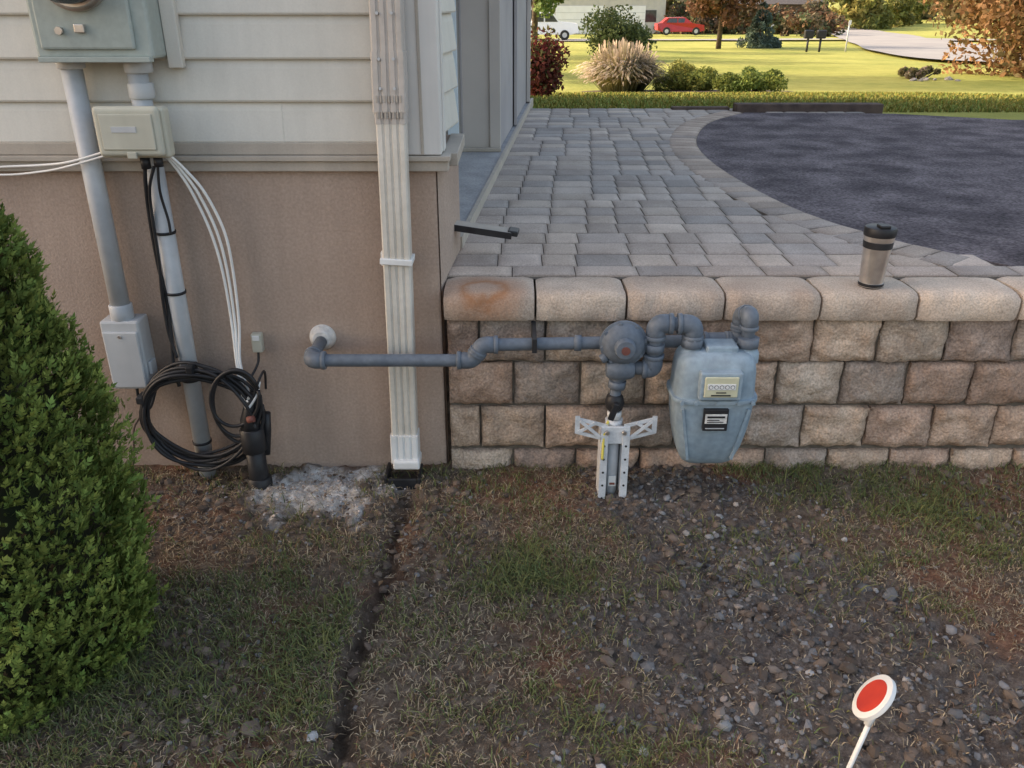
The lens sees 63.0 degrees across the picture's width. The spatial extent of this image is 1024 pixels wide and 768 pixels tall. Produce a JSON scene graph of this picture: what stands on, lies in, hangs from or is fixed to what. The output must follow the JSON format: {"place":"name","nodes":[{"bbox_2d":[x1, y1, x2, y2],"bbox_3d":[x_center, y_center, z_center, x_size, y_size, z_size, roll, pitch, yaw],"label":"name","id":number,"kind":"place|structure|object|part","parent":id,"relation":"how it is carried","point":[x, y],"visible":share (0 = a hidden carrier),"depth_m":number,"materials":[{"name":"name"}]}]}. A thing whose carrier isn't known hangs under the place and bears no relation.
{"place":"outdoors","nodes":[
{"label":"outdoors","id":0,"kind":"place"},
{"bbox_2d":[0,2,1023,767],"bbox_3d":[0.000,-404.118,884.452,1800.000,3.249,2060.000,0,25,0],"label":"ground","id":1,"kind":"structure","parent":0,"point":[832,66],"depth_m":2.10,"materials":[{"name":"soil"}]},
{"bbox_2d":[0,199,171,741],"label":"cedar shrub","id":2,"kind":"object","parent":1,"relation":"on","point":[64,575],"visible":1,"depth_m":1.69,"materials":[{"name":"green plant"}]},
{"bbox_2d":[131,166,266,471],"bbox_3d":[-1.000,-0.139,2.491,0.493,1.013,0.128,0,25,0],"label":"black cable","id":3,"kind":"object","parent":1,"relation":"on","point":[171,373],"visible":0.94,"depth_m":2.52,"materials":[{"name":"plastic"}]},
{"bbox_2d":[0,171,446,466],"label":"foundation wall","id":4,"kind":"structure","parent":1,"relation":"on","point":[306,248],"depth_m":2.51,"materials":[{"name":"paint"}]},
{"bbox_2d":[100,314,157,388],"bbox_3d":[-1.160,-0.097,2.545,0.126,0.220,0.089,0,25,0],"label":"conduit junction box","id":5,"kind":"object","parent":4,"relation":"attached to","point":[130,353],"visible":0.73,"depth_m":2.51,"materials":[{"name":"grey plastic"}]},
{"bbox_2d":[0,161,448,170],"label":"drip ledge fascia","id":6,"kind":"structure","parent":4,"relation":"attached to","point":[280,165],"depth_m":2.34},
{"bbox_2d":[0,142,376,154],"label":"starter trim","id":7,"kind":"structure","parent":6,"relation":"on","point":[215,148],"depth_m":2.32,"materials":[{"name":"beige plastic"}]},
{"bbox_2d":[0,153,451,160],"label":"drip ledge","id":8,"kind":"object","parent":6,"relation":"on","point":[444,156],"visible":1,"depth_m":2.32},
{"bbox_2d":[404,0,442,154],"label":"corner post","id":9,"kind":"object","parent":6,"relation":"on","point":[428,18],"visible":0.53,"depth_m":2.24,"materials":[{"name":"plastic"}]},
{"bbox_2d":[414,0,423,154],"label":"corner post groove","id":10,"kind":"object","parent":9,"relation":"attached to","point":[419,75],"visible":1,"depth_m":2.23},
{"bbox_2d":[438,0,445,150],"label":"corner post side","id":11,"kind":"object","parent":9,"relation":"attached to","point":[442,72],"visible":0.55,"depth_m":2.31,"materials":[{"name":"plastic"}]},
{"bbox_2d":[250,332,264,375],"bbox_3d":[-0.784,-0.091,2.564,0.039,0.128,0.060,0,25,0],"label":"cable splice box","id":12,"kind":"object","parent":4,"relation":"attached to","point":[257,342],"visible":0.94,"depth_m":2.56,"materials":[{"name":"plastic"}]},
{"bbox_2d":[369,0,421,468],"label":"downspout","id":13,"kind":"object","parent":4,"relation":"attached to","point":[389,67],"visible":1,"depth_m":2.31,"materials":[{"name":"metal"}]},
{"bbox_2d":[454,220,519,238],"bbox_3d":[-0.096,-0.510,2.749,0.237,0.047,0.070,3,25,5],"label":"metal flashing strip","id":14,"kind":"object","parent":4,"relation":"attached to","point":[484,229],"visible":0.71,"depth_m":2.72,"materials":[{"name":"black metal"}]},
{"bbox_2d":[303,305,758,378],"bbox_3d":[0.035,-0.147,2.443,1.324,0.215,0.202,1,25,2],"label":"gas pipe","id":15,"kind":"object","parent":4,"relation":"attached to","point":[744,323],"visible":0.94,"depth_m":2.39,"materials":[{"name":"grey metal"}]},
{"bbox_2d":[666,334,759,462],"bbox_3d":[0.578,0.052,2.427,0.248,0.393,0.193,0,25,0],"label":"gas meter","id":16,"kind":"object","parent":15,"relation":"attached to","point":[710,384],"visible":1,"depth_m":2.36,"materials":[{"name":"paint"}]},
{"bbox_2d":[703,377,739,397],"bbox_3d":[0.579,0.009,2.308,0.094,0.062,0.005,0,25,0],"label":"index window","id":17,"kind":"structure","parent":16,"relation":"in","point":[708,380],"depth_m":2.30,"materials":[{"name":"beige plastic"}]},
{"bbox_2d":[239,392,272,490],"bbox_3d":[-0.795,0.204,2.603,0.094,0.378,0.089,0,25,0],"label":"black standpipe","id":18,"kind":"object","parent":1,"relation":"on","point":[256,445],"visible":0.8,"depth_m":2.59,"materials":[{"name":"plastic"}]},
{"bbox_2d":[384,462,422,489],"bbox_3d":[-0.347,0.307,2.695,0.115,0.070,0.100,0,25,0],"label":"drain inlet","id":19,"kind":"object","parent":1,"relation":"on","point":[404,481],"visible":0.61,"depth_m":2.65,"materials":[{"name":"black plastic"}]},
{"bbox_2d":[437,135,460,461],"bbox_3d":[-0.219,-0.137,2.810,0.083,1.300,0.420,0,25,0],"label":"foundation side","id":20,"kind":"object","parent":1,"relation":"on","point":[449,207],"visible":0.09,"depth_m":2.60,"materials":[{"name":"paint"}]},
{"bbox_2d":[442,133,464,165],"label":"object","id":21,"kind":"object","parent":20,"relation":"attached to","point":[455,143],"visible":0.83,"depth_m":2.50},
{"bbox_2d":[458,99,532,220],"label":"entry slab","id":22,"kind":"structure","parent":1,"relation":"on","point":[476,169],"depth_m":3.97,"materials":[{"name":"concrete"}]},
{"bbox_2d":[446,0,489,146],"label":"garage pier","id":23,"kind":"structure","parent":22,"relation":"on","point":[475,62],"depth_m":4.38,"materials":[{"name":"white paint"}]},
{"bbox_2d":[448,0,458,134],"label":"jamb strip","id":24,"kind":"object","parent":23,"relation":"attached to","point":[454,128],"depth_m":4.37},
{"bbox_2d":[458,0,462,132],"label":"pier reveal","id":25,"kind":"object","parent":23,"relation":"attached to","point":[459,9],"visible":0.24,"depth_m":4.35,"materials":[{"name":"white paint"}]},
{"bbox_2d":[488,0,500,146],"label":"pier corner trim","id":26,"kind":"structure","parent":23,"relation":"attached to","point":[494,74],"depth_m":4.37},
{"bbox_2d":[514,0,516,124],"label":"pier side trim","id":27,"kind":"structure","parent":23,"relation":"attached to","point":[515,62],"depth_m":5.24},
{"bbox_2d":[526,0,530,101],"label":"pier side trim","id":28,"kind":"structure","parent":23,"relation":"attached to","point":[528,50],"depth_m":6.46,"materials":[{"name":"white paint"}]},
{"bbox_2d":[462,147,500,151],"bbox_3d":[-0.209,-1.265,4.508,0.301,0.019,0.029,0,25,0],"label":"threshold","id":29,"kind":"object","parent":22,"relation":"on","point":[481,149],"visible":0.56,"depth_m":4.50,"materials":[{"name":"grey concrete"}]},
{"bbox_2d":[460,98,532,248],"bbox_3d":[-0.005,-1.415,4.919,0.016,0.060,4.495,2,25,4],"label":"slab edge board","id":30,"kind":"object","parent":22,"relation":"attached to","point":[479,203],"visible":0.77,"depth_m":3.88,"materials":[{"name":"grey concrete"}]},
{"bbox_2d":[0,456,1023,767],"bbox_3d":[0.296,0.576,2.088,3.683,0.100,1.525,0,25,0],"label":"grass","id":31,"kind":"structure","parent":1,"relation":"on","point":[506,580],"depth_m":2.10,"materials":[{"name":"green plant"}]},
{"bbox_2d":[0,464,1023,767],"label":"dead grass clippings","id":32,"kind":"object","parent":1,"relation":"on","point":[502,666],"visible":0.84,"depth_m":2.07,"materials":[{"name":"brown plant"}]},
{"bbox_2d":[6,464,1023,767],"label":"gravel","id":33,"kind":"structure","parent":1,"relation":"on","point":[724,724],"depth_m":2.00,"materials":[{"name":"stone"}]},
{"bbox_2d":[72,480,979,767],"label":"fallen leaves","id":34,"kind":"object","parent":1,"relation":"on","point":[488,672],"visible":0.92,"depth_m":1.90,"materials":[{"name":"brown plant"}]},
{"bbox_2d":[531,0,563,50],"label":"green leaf tree","id":35,"kind":"object","parent":1,"relation":"on","point":[543,6],"visible":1,"depth_m":36.12,"materials":[{"name":"green plant"}]},
{"bbox_2d":[530,24,570,96],"bbox_3d":[0.364,-4.153,10.849,0.827,0.970,0.920,0,25,0],"label":"red leaf shrub","id":36,"kind":"object","parent":1,"relation":"on","point":[546,67],"visible":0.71,"depth_m":10.69,"materials":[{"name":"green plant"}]},
{"bbox_2d":[531,0,665,33],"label":"walls","id":37,"kind":"structure","parent":1,"relation":"on","point":[659,6],"depth_m":84.12,"materials":[{"name":"white"}]},
{"bbox_2d":[555,6,602,33],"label":"garage door","id":38,"kind":"structure","parent":37,"relation":"attached to","point":[572,9],"depth_m":84.45,"materials":[{"name":"white paint"}]},
{"bbox_2d":[556,12,602,12],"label":"door groove","id":39,"kind":"object","parent":38,"relation":"attached to","point":[575,12],"depth_m":84.36,"materials":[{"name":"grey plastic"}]},
{"bbox_2d":[616,6,645,28],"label":"garage door","id":40,"kind":"structure","parent":37,"relation":"attached to","point":[639,9],"depth_m":84.34,"materials":[{"name":"white paint"}]},
{"bbox_2d":[645,10,656,21],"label":"window","id":41,"kind":"structure","parent":37,"relation":"in","point":[650,15],"depth_m":84.54,"materials":[{"name":"grey glass"}]},
{"bbox_2d":[601,379,625,493],"bbox_3d":[0.300,0.190,2.504,0.059,0.462,0.088,4,25,9],"label":"gas riser","id":42,"kind":"object","parent":1,"relation":"on","point":[614,402],"visible":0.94,"depth_m":2.46,"materials":[{"name":"grey metal"}]},
{"bbox_2d":[599,320,647,381],"bbox_3d":[0.316,-0.089,2.371,0.135,0.185,0.106,0,25,0],"label":"gas regulator","id":43,"kind":"object","parent":42,"relation":"on","point":[622,344],"visible":1,"depth_m":2.34,"materials":[{"name":"grey metal"}]},
{"bbox_2d":[575,416,657,498],"bbox_3d":[0.305,0.245,2.534,0.240,0.356,0.076,0,25,0],"label":"meter support bracket","id":44,"kind":"object","parent":1,"relation":"on","point":[621,436],"visible":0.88,"depth_m":2.47,"materials":[{"name":"metal"}]},
{"bbox_2d":[578,4,657,59],"bbox_3d":[3.455,-11.358,27.111,2.664,1.791,2.443,-20,31,-36],"label":"green shrub","id":45,"kind":"object","parent":1,"relation":"on","point":[611,28],"visible":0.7,"depth_m":26.64,"materials":[{"name":"green plant"}]},
{"bbox_2d":[654,17,703,34],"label":"hatchback car","id":46,"kind":"object","parent":1,"relation":"on","point":[666,25],"visible":1,"depth_m":75.01,"materials":[{"name":"red paint"}]},
{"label":"window","id":47,"kind":"part","parent":46,"relation":"part of","materials":[{"name":"grey glass"}]},
{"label":"window","id":48,"kind":"part","parent":46,"relation":"part of","materials":[{"name":"grey glass"}]},
{"bbox_2d":[581,90,794,91],"bbox_3d":[3.200,-5.270,15.007,3.890,0.112,1.600,0,25,0],"label":"mulch bed","id":49,"kind":"object","parent":1,"relation":"on","point":[679,91],"visible":0.38,"depth_m":14.92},
{"bbox_2d":[570,37,677,92],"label":"ornamental grass","id":50,"kind":"object","parent":49,"relation":"on","point":[620,68],"depth_m":14.70,"materials":[{"name":"beige plant"}]},
{"bbox_2d":[652,58,717,92],"bbox_3d":[3.177,-5.616,15.288,1.193,0.686,1.252,8,26,16],"label":"spreading juniper","id":51,"kind":"object","parent":49,"relation":"on","point":[684,75],"visible":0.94,"depth_m":15.02,"materials":[{"name":"green plant"}]},
{"bbox_2d":[711,66,788,92],"bbox_3d":[4.147,-5.240,14.508,1.301,0.532,1.208,12,27,24],"label":"spreading juniper","id":52,"kind":"object","parent":49,"relation":"on","point":[749,79],"visible":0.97,"depth_m":14.23,"materials":[{"name":"green plant"}]},
{"bbox_2d":[686,0,763,48],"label":"brown leaf tree","id":53,"kind":"object","parent":1,"relation":"on","point":[728,16],"visible":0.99,"depth_m":40.16,"materials":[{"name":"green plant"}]},
{"bbox_2d":[447,108,1023,281],"bbox_3d":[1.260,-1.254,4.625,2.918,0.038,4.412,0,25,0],"label":"paver walkway","id":54,"kind":"structure","parent":1,"relation":"on","point":[668,195],"depth_m":3.28,"materials":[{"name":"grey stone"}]},
{"bbox_2d":[670,103,883,113],"bbox_3d":[2.050,-2.140,6.501,1.600,0.095,0.200,0,25,0],"label":"timber edging","id":55,"kind":"object","parent":54,"relation":"on","point":[874,108],"visible":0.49,"depth_m":6.41,"materials":[{"name":"brown wood"}]},
{"bbox_2d":[451,308,1023,463],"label":"retaining wall","id":56,"kind":"structure","parent":1,"relation":"on","point":[1012,446],"depth_m":2.66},
{"bbox_2d":[447,316,1023,469],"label":"wall blocks","id":57,"kind":"structure","parent":56,"relation":"attached to","point":[984,352],"depth_m":2.62,"materials":[{"name":"beige stone"}]},
{"bbox_2d":[443,276,1023,320],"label":"wall caps","id":58,"kind":"object","parent":57,"relation":"on","point":[641,298],"depth_m":2.47,"materials":[{"name":"beige stone"}]},
{"bbox_2d":[858,223,897,288],"bbox_3d":[1.075,-0.381,2.467,0.091,0.190,0.091,0,25,0],"label":"travel mug","id":59,"kind":"object","parent":58,"relation":"on","point":[878,240],"visible":1,"depth_m":2.44,"materials":[{"name":"metal"}]},
{"bbox_2d":[652,0,847,36],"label":"shrub border","id":60,"kind":"object","parent":1,"relation":"on","point":[801,20],"visible":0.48,"depth_m":83.15,"materials":[{"name":"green plant"}]},
{"bbox_2d":[736,1,782,48],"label":"spruce tree","id":61,"kind":"object","parent":1,"relation":"on","point":[754,38],"visible":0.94,"depth_m":41.99,"materials":[{"name":"green plant"}]},
{"bbox_2d":[706,4,821,28],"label":"walls","id":62,"kind":"structure","parent":1,"relation":"on","point":[798,6],"depth_m":109.71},
{"bbox_2d":[803,30,826,51],"bbox_3d":[13.400,-15.162,37.055,0.960,1.000,0.240,0,25,0],"label":"mailbox","id":63,"kind":"object","parent":1,"relation":"on","point":[820,34],"visible":0.95,"depth_m":36.84,"materials":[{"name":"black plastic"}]},
{"bbox_2d":[665,0,1023,20],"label":"distant trees","id":64,"kind":"object","parent":1,"relation":"on","point":[925,16],"visible":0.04,"depth_m":173.46,"materials":[{"name":"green plant"}]},
{"bbox_2d":[845,20,851,51],"bbox_3d":[15.000,-15.499,37.334,0.120,1.400,0.081,0,25,0],"label":"marker post","id":65,"kind":"object","parent":1,"relation":"on","point":[850,22],"visible":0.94,"depth_m":37.26,"materials":[{"name":"grey plastic"}]},
{"bbox_2d":[846,674,895,767],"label":"utility marker","id":66,"kind":"object","parent":1,"relation":"on","point":[874,698],"visible":1,"depth_m":1.51,"materials":[{"name":"white plastic"}]},
{"bbox_2d":[825,0,932,29],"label":"hedge","id":67,"kind":"object","parent":1,"relation":"on","point":[874,14],"visible":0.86,"depth_m":110.42,"materials":[{"name":"green plant"}]},
{"bbox_2d":[897,65,940,78],"bbox_3d":[9.282,-7.051,18.988,0.923,0.361,0.672,0,25,0],"label":"shrub","id":68,"kind":"object","parent":1,"relation":"on","point":[906,72],"visible":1,"depth_m":18.90,"materials":[{"name":"green plant"}]},
{"bbox_2d":[909,76,960,80],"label":"garden rocks","id":69,"kind":"object","parent":1,"relation":"on","point":[927,79],"visible":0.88,"depth_m":18.39,"materials":[{"name":"stone"}]},
{"bbox_2d":[918,0,1023,78],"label":"copper leaf tree","id":70,"kind":"object","parent":1,"relation":"on","point":[1006,13],"visible":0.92,"depth_m":19.32,"materials":[{"name":"orange plant"}]},
{"bbox_2d":[500,0,526,145],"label":"garage pier side","id":71,"kind":"structure","parent":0,"point":[507,55],"depth_m":5.11,"materials":[{"name":"white paint"}]},
{"bbox_2d":[554,38,996,40],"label":"side road","id":72,"kind":"structure","parent":0,"point":[948,39],"depth_m":60.22,"materials":[{"name":"grey asphalt"}]},
{"bbox_2d":[531,12,578,39],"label":"pickup truck","id":73,"kind":"object","parent":72,"relation":"on","point":[564,30],"visible":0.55,"depth_m":59.32,"materials":[{"name":"white paint"}]},
{"label":"window","id":74,"kind":"part","parent":73,"relation":"part of","materials":[{"name":"grey glass"}]},
{"label":"window","id":75,"kind":"part","parent":73,"relation":"part of","materials":[{"name":"black glass"}]},
{"bbox_2d":[530,91,1023,111],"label":"lawn grass","id":76,"kind":"structure","parent":0,"point":[995,102],"depth_m":8.72,"materials":[{"name":"green plant"}]},
{"bbox_2d":[739,0,822,3],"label":"roof","id":77,"kind":"structure","parent":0,"point":[786,1],"depth_m":109.74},
{"bbox_2d":[697,112,1023,265],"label":"asphalt driveway","id":78,"kind":"structure","parent":0,"point":[954,185],"depth_m":4.22,"materials":[{"name":"grey asphalt"}]},
{"bbox_2d":[832,27,1020,61],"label":"road","id":79,"kind":"structure","parent":0,"point":[907,45],"depth_m":43.48,"materials":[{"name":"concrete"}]},
{"bbox_3d":[-7.380,-3.094,1.461,14.240,5.200,0.380,0,25,0],"label":"main body","id":80,"kind":"object","parent":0,"visible":0},
{"bbox_2d":[0,0,376,141],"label":"front siding","id":81,"kind":"object","parent":80,"relation":"attached to","point":[276,71],"visible":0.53,"depth_m":2.26,"materials":[{"name":"plastic"}]},
{"bbox_2d":[55,63,134,321],"bbox_3d":[-1.165,-0.525,2.351,0.072,0.750,0.072,0,25,0],"label":"electrical conduit","id":82,"kind":"object","parent":81,"relation":"attached to","point":[120,306],"visible":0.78,"depth_m":2.32,"materials":[{"name":"grey plastic"}]},
{"bbox_2d":[26,0,185,67],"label":"electric meter box","id":83,"kind":"object","parent":81,"relation":"attached to","point":[106,31],"visible":1,"depth_m":2.11,"materials":[{"name":"painted metal"},{"name":"brushed steel"},{"name":"dark glass"}]},
{"bbox_2d":[92,106,174,168],"bbox_3d":[-1.005,-0.669,2.250,0.186,0.165,0.144,0,25,0],"label":"telephone junction box","id":84,"kind":"object","parent":81,"relation":"attached to","point":[143,134],"visible":1,"depth_m":2.18,"materials":[{"name":"plastic"}]},
{"bbox_2d":[0,152,102,175],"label":"white cable","id":85,"kind":"object","parent":84,"relation":"attached to","point":[58,163],"visible":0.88,"depth_m":2.30,"materials":[{"name":"plastic"}]},
{"bbox_2d":[166,156,260,407],"bbox_3d":[-0.846,-0.287,2.426,0.178,0.752,0.086,7,26,15],"label":"white cable","id":86,"kind":"object","parent":84,"relation":"attached to","point":[178,166],"visible":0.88,"depth_m":2.42,"materials":[{"name":"plastic"}]},
{"bbox_2d":[123,62,215,479],"bbox_3d":[-0.988,-0.262,2.472,0.072,1.330,0.072,0,25,0],"label":"electrical conduit","id":87,"kind":"object","parent":81,"relation":"attached to","point":[141,89],"visible":0.73,"depth_m":2.43,"materials":[{"name":"grey plastic"}]},
{"bbox_2d":[441,0,457,130],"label":"side siding","id":88,"kind":"object","parent":80,"relation":"attached to","point":[450,77],"visible":0.61,"depth_m":2.54,"materials":[{"name":"plastic"}]}
]}

